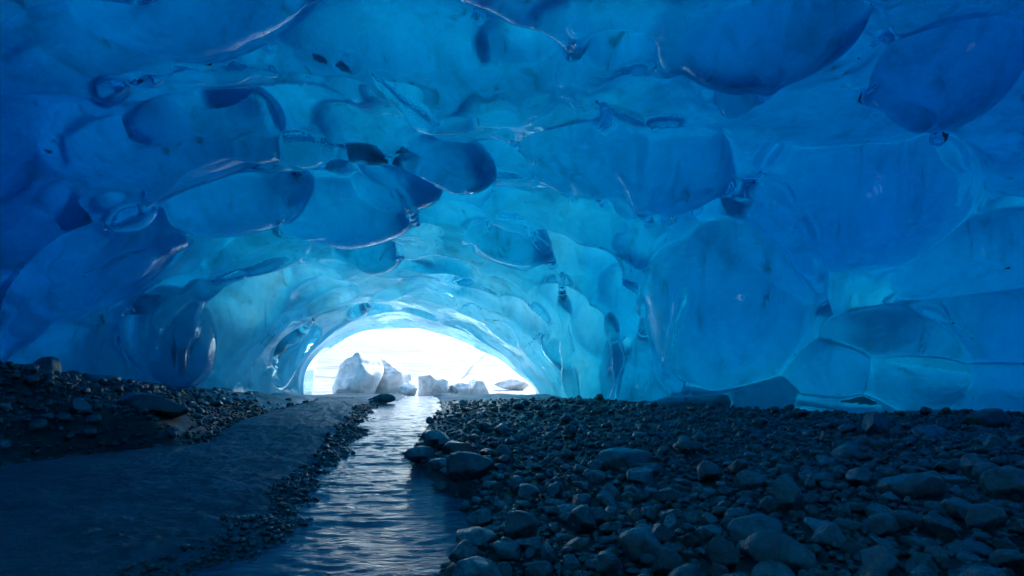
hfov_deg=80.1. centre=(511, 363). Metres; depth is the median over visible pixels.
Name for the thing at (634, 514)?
stone
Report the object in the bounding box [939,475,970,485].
stone
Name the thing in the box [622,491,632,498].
stone
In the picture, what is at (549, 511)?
stone
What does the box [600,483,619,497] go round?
stone
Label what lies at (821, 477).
stone
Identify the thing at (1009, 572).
stone
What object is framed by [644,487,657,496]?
stone
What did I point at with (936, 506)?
stone
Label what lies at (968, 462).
stone
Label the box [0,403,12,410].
stone
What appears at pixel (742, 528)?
stone
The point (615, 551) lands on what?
stone
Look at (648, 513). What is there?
stone
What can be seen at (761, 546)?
stone
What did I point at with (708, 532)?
stone
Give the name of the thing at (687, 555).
stone
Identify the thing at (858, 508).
stone
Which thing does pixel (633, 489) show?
stone
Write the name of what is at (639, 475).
stone
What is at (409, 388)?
ice block
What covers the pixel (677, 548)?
stone
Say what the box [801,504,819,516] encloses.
stone
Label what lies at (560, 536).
stone
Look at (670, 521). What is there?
stone
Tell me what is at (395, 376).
ice block
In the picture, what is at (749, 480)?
stone
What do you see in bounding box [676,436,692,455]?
stone
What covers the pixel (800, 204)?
clear ice
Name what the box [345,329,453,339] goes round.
sky
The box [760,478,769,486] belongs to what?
stone
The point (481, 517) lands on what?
stone
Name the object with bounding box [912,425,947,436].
stone
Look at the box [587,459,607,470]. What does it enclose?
stone
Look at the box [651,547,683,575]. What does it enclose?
stone
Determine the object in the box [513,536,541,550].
stone
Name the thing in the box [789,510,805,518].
stone
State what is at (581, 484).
stone
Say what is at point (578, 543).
stone
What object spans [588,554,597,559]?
stone
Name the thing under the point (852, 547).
stone
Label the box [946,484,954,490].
stone
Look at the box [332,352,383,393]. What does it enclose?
ice block
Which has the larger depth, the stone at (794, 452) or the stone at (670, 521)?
the stone at (794, 452)
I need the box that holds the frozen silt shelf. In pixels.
[0,396,381,575]
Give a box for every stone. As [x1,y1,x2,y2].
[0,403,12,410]
[0,439,10,453]
[32,356,61,371]
[68,398,91,413]
[85,375,120,382]
[115,392,190,417]
[165,427,184,436]
[368,393,394,402]
[405,446,433,461]
[424,430,447,447]
[429,458,445,471]
[437,437,451,450]
[442,441,475,454]
[446,452,492,480]
[448,540,482,563]
[452,556,501,575]
[455,526,496,547]
[466,509,492,526]
[481,480,503,491]
[483,525,497,532]
[492,501,509,509]
[493,541,520,561]
[495,423,511,435]
[497,444,511,456]
[497,562,511,575]
[503,510,537,539]
[508,476,523,494]
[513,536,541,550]
[518,483,539,499]
[524,561,552,575]
[539,486,546,493]
[540,506,557,516]
[541,544,553,558]
[544,499,566,505]
[545,432,556,436]
[547,482,564,496]
[553,533,576,540]
[556,504,577,517]
[563,554,579,568]
[564,537,589,550]
[567,504,596,533]
[571,481,591,488]
[572,493,590,505]
[576,571,590,575]
[583,468,592,477]
[586,470,606,483]
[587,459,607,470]
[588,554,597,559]
[591,507,612,525]
[595,551,623,575]
[596,490,616,505]
[598,447,652,470]
[598,522,622,534]
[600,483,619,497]
[604,547,619,557]
[605,506,616,513]
[619,527,662,562]
[621,502,631,509]
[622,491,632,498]
[624,485,641,493]
[626,467,652,484]
[629,508,640,520]
[633,463,664,474]
[634,524,651,530]
[640,506,656,521]
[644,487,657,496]
[651,523,676,544]
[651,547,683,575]
[652,487,683,502]
[654,481,670,490]
[658,509,682,521]
[662,542,682,554]
[663,514,678,529]
[668,563,704,575]
[674,478,690,485]
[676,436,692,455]
[681,550,698,560]
[682,534,700,547]
[683,512,699,523]
[688,558,701,569]
[692,486,715,494]
[695,524,722,540]
[697,461,720,481]
[698,512,717,525]
[699,549,706,557]
[704,533,739,569]
[707,563,728,575]
[717,486,735,497]
[718,515,733,530]
[722,573,746,575]
[723,508,745,517]
[727,458,747,474]
[727,514,782,540]
[734,471,764,490]
[735,490,759,498]
[737,540,749,557]
[742,529,782,563]
[751,560,795,575]
[759,495,781,513]
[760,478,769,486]
[768,468,778,475]
[772,476,803,510]
[775,473,793,480]
[780,534,817,575]
[788,449,803,456]
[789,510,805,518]
[798,469,813,480]
[798,569,815,575]
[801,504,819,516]
[803,493,816,502]
[804,473,814,489]
[804,517,841,531]
[809,568,833,575]
[811,522,845,549]
[814,473,833,485]
[815,455,836,464]
[826,466,844,471]
[829,551,836,558]
[831,443,857,458]
[831,503,851,517]
[831,518,861,532]
[834,569,851,575]
[836,503,869,513]
[837,424,856,433]
[840,537,864,556]
[845,467,873,487]
[854,566,887,575]
[859,544,899,571]
[861,411,889,436]
[865,503,890,515]
[867,513,898,537]
[869,536,894,549]
[873,451,889,462]
[876,473,946,498]
[878,491,899,504]
[888,510,925,529]
[900,536,937,550]
[904,552,939,575]
[909,564,936,575]
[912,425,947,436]
[921,513,960,539]
[922,471,938,476]
[924,501,945,512]
[924,546,951,561]
[932,462,956,473]
[933,555,953,569]
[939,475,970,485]
[940,497,971,522]
[943,540,993,557]
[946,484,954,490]
[948,485,963,496]
[951,523,964,532]
[954,564,979,572]
[956,551,982,563]
[958,566,1007,575]
[960,453,979,473]
[962,408,1011,427]
[965,503,1007,530]
[971,461,997,478]
[973,435,988,444]
[978,467,1023,500]
[982,435,1003,448]
[989,548,1023,570]
[991,536,1021,553]
[998,568,1015,575]
[1004,521,1023,534]
[1005,503,1023,511]
[1007,435,1023,446]
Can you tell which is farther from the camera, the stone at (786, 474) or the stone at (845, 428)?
the stone at (845, 428)
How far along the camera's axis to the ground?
8.54 m
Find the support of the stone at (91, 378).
on the ground
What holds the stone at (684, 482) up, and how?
on the ground
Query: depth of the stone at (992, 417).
11.44 m
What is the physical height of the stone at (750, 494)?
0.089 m
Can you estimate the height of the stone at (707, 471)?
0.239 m
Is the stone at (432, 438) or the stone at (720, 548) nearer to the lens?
the stone at (720, 548)
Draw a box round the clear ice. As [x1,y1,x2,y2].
[0,0,1023,413]
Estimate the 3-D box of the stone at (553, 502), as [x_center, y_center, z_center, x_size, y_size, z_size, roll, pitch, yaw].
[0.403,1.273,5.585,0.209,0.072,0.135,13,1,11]
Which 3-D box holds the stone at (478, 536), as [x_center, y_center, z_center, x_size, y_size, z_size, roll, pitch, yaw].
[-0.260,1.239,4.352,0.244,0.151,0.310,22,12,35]
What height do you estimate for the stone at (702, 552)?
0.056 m
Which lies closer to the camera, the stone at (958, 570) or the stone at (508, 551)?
the stone at (958, 570)
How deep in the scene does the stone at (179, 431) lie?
10.15 m
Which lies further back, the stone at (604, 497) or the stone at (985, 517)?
the stone at (604, 497)
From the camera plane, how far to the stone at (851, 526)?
4.21 m
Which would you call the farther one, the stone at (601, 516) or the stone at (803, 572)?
the stone at (601, 516)
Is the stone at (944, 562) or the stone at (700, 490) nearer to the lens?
the stone at (944, 562)
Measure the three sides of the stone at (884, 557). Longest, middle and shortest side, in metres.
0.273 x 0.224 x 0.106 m
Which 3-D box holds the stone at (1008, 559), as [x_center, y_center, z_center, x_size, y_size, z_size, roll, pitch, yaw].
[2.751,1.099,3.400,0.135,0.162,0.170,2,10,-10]
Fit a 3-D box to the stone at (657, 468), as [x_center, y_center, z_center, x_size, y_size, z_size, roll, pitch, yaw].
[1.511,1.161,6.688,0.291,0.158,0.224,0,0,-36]
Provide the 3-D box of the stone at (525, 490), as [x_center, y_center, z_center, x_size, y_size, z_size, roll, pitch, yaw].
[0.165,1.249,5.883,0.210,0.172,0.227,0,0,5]
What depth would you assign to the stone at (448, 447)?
8.63 m
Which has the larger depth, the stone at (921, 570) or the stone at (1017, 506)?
the stone at (1017, 506)
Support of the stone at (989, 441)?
on the ground
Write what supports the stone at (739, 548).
on the ground
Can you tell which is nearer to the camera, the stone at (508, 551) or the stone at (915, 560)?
the stone at (915, 560)
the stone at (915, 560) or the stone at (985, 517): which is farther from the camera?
the stone at (985, 517)
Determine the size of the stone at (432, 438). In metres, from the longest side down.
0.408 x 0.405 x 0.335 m
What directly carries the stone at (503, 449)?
on the ground
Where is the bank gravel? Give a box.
[0,361,317,465]
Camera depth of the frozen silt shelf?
6.14 m
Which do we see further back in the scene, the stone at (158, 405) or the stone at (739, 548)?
the stone at (158, 405)
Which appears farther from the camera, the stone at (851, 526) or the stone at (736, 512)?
the stone at (736, 512)
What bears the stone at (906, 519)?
on the ground
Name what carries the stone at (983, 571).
on the ground
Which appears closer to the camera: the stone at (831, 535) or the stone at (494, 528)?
the stone at (831, 535)
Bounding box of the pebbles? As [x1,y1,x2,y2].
[95,394,1023,575]
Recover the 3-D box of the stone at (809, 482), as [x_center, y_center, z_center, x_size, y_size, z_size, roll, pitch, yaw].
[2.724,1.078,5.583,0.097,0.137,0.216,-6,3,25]
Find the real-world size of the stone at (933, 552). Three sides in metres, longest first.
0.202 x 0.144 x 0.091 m
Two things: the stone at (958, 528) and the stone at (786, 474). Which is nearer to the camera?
the stone at (958, 528)
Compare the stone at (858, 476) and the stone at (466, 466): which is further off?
the stone at (466, 466)
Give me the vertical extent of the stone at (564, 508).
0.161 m
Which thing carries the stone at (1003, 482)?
on the ground
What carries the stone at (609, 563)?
on the ground
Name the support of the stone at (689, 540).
on the ground
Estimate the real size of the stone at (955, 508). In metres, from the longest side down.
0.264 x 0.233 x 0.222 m
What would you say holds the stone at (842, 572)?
on the ground
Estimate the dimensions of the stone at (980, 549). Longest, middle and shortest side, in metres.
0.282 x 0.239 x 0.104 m
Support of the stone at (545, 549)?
on the ground
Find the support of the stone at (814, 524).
on the ground
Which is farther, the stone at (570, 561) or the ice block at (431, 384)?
the ice block at (431, 384)
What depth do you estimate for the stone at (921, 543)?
3.84 m
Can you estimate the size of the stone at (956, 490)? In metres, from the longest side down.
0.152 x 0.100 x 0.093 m
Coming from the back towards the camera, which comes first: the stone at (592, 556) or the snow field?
the snow field
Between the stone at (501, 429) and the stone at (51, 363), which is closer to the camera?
the stone at (501, 429)
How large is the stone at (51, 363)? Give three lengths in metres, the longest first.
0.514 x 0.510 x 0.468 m
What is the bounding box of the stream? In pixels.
[186,396,467,575]
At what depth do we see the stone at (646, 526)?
4.28 m
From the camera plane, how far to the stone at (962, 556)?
3.54 m
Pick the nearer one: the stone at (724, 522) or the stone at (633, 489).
the stone at (724, 522)
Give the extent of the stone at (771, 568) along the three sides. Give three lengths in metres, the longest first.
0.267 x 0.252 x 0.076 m
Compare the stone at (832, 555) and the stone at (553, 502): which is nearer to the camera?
the stone at (832, 555)
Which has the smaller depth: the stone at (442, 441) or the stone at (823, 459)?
the stone at (823, 459)
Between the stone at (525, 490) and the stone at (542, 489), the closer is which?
the stone at (525, 490)
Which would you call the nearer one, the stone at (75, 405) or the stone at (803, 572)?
the stone at (803, 572)
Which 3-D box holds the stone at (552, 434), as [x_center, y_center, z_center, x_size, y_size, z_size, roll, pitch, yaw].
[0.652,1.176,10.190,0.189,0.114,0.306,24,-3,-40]
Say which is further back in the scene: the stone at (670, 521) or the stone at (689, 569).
the stone at (670, 521)
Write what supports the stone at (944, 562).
on the ground
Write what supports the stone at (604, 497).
on the ground
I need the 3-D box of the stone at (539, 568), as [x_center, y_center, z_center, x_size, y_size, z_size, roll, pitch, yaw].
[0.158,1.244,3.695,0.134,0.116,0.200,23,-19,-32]
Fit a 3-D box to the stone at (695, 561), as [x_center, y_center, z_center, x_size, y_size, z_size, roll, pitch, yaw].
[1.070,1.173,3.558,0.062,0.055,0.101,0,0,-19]
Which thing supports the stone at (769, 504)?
on the ground
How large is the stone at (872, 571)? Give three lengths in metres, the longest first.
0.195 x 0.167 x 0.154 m
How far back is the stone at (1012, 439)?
8.26 m
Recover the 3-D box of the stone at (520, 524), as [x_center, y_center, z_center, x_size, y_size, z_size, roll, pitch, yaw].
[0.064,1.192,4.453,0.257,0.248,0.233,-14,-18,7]
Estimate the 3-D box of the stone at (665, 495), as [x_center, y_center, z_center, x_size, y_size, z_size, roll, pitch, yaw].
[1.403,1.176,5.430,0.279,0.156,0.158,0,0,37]
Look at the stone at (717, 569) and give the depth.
3.40 m
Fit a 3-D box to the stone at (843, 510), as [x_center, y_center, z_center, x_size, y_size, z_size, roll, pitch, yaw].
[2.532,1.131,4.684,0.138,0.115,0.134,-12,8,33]
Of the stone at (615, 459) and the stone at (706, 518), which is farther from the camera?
the stone at (615, 459)
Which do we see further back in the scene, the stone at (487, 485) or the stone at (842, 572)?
the stone at (487, 485)
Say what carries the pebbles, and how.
on the ground
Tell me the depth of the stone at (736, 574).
3.13 m
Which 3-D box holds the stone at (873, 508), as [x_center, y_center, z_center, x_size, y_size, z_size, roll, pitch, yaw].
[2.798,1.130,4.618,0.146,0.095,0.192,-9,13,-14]
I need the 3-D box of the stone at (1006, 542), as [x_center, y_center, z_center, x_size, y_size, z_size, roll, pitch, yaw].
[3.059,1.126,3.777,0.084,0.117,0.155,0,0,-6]
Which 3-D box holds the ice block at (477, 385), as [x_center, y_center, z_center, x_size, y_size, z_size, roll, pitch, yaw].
[-1.681,1.222,30.500,1.361,1.013,0.826,0,0,0]
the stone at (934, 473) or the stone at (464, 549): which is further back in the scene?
the stone at (934, 473)
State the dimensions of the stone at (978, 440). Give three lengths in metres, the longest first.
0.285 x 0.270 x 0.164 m
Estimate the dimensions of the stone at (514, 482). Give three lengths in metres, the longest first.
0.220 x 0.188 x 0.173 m
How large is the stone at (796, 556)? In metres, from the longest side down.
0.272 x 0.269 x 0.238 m
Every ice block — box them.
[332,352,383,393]
[374,357,411,393]
[396,381,417,395]
[418,372,454,395]
[450,380,469,393]
[468,378,491,393]
[494,377,528,389]
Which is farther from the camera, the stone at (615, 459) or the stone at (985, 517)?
the stone at (615, 459)
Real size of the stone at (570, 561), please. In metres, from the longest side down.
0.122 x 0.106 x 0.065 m
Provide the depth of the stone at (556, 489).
5.95 m
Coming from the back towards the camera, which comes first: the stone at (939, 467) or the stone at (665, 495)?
the stone at (939, 467)
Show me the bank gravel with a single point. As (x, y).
(39, 422)
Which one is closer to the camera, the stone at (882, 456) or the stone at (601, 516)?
the stone at (601, 516)
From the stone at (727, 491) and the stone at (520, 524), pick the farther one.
the stone at (727, 491)
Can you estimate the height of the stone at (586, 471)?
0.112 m
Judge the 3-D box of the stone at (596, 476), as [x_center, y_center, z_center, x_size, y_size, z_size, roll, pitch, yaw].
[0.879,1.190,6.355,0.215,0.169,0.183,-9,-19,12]
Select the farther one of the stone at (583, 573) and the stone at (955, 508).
the stone at (955, 508)
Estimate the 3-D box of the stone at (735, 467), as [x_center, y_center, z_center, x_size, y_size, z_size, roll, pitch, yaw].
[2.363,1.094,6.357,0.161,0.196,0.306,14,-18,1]
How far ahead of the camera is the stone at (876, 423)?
10.27 m
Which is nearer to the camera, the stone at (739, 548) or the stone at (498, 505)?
the stone at (739, 548)
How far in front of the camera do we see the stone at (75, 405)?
9.45 m
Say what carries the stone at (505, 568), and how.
on the ground
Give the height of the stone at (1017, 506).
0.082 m
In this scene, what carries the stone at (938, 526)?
on the ground
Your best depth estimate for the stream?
5.78 m
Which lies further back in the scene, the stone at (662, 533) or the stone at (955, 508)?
the stone at (955, 508)
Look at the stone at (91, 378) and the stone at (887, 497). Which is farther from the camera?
the stone at (91, 378)
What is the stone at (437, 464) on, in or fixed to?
on the ground
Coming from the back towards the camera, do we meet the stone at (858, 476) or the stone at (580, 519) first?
the stone at (858, 476)
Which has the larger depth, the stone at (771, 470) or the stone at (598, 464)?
the stone at (598, 464)
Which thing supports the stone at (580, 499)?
on the ground
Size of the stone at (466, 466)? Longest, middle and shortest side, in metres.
0.540 x 0.392 x 0.384 m
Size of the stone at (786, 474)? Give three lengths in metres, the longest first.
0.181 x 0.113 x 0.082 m
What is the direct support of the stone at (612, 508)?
on the ground
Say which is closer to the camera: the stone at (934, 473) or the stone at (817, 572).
the stone at (817, 572)
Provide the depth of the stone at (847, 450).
7.35 m
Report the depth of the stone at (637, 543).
3.73 m
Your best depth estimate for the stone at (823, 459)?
7.00 m
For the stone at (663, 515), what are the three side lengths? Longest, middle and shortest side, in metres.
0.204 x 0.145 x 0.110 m
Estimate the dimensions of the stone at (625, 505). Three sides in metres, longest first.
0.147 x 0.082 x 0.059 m
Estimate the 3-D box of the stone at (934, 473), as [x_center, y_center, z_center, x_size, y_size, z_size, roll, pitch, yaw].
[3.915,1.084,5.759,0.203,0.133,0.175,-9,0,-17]
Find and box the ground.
[0,365,1023,575]
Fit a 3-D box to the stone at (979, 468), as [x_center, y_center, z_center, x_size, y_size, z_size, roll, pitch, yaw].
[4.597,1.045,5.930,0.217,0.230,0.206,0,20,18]
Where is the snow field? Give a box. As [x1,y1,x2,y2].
[166,340,567,408]
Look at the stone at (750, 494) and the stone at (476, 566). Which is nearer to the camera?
the stone at (476, 566)
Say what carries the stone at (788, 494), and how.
on the ground
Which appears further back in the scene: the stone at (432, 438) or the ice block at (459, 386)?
the ice block at (459, 386)
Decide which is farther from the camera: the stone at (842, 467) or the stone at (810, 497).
the stone at (842, 467)
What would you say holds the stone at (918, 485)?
on the ground
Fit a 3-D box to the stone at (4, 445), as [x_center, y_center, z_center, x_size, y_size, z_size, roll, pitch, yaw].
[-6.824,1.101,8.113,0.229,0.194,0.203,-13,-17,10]
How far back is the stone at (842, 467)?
6.45 m
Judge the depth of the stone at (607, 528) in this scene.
4.46 m
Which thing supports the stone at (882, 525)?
on the ground
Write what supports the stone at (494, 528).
on the ground
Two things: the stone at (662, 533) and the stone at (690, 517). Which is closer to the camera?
the stone at (662, 533)
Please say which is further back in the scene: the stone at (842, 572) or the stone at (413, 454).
the stone at (413, 454)
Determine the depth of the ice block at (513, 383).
35.63 m
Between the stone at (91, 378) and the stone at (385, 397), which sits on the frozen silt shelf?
the stone at (385, 397)
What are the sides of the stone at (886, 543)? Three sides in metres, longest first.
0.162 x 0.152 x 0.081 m
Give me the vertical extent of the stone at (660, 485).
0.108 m
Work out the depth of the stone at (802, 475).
5.87 m
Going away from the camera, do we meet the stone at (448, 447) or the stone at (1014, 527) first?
the stone at (1014, 527)

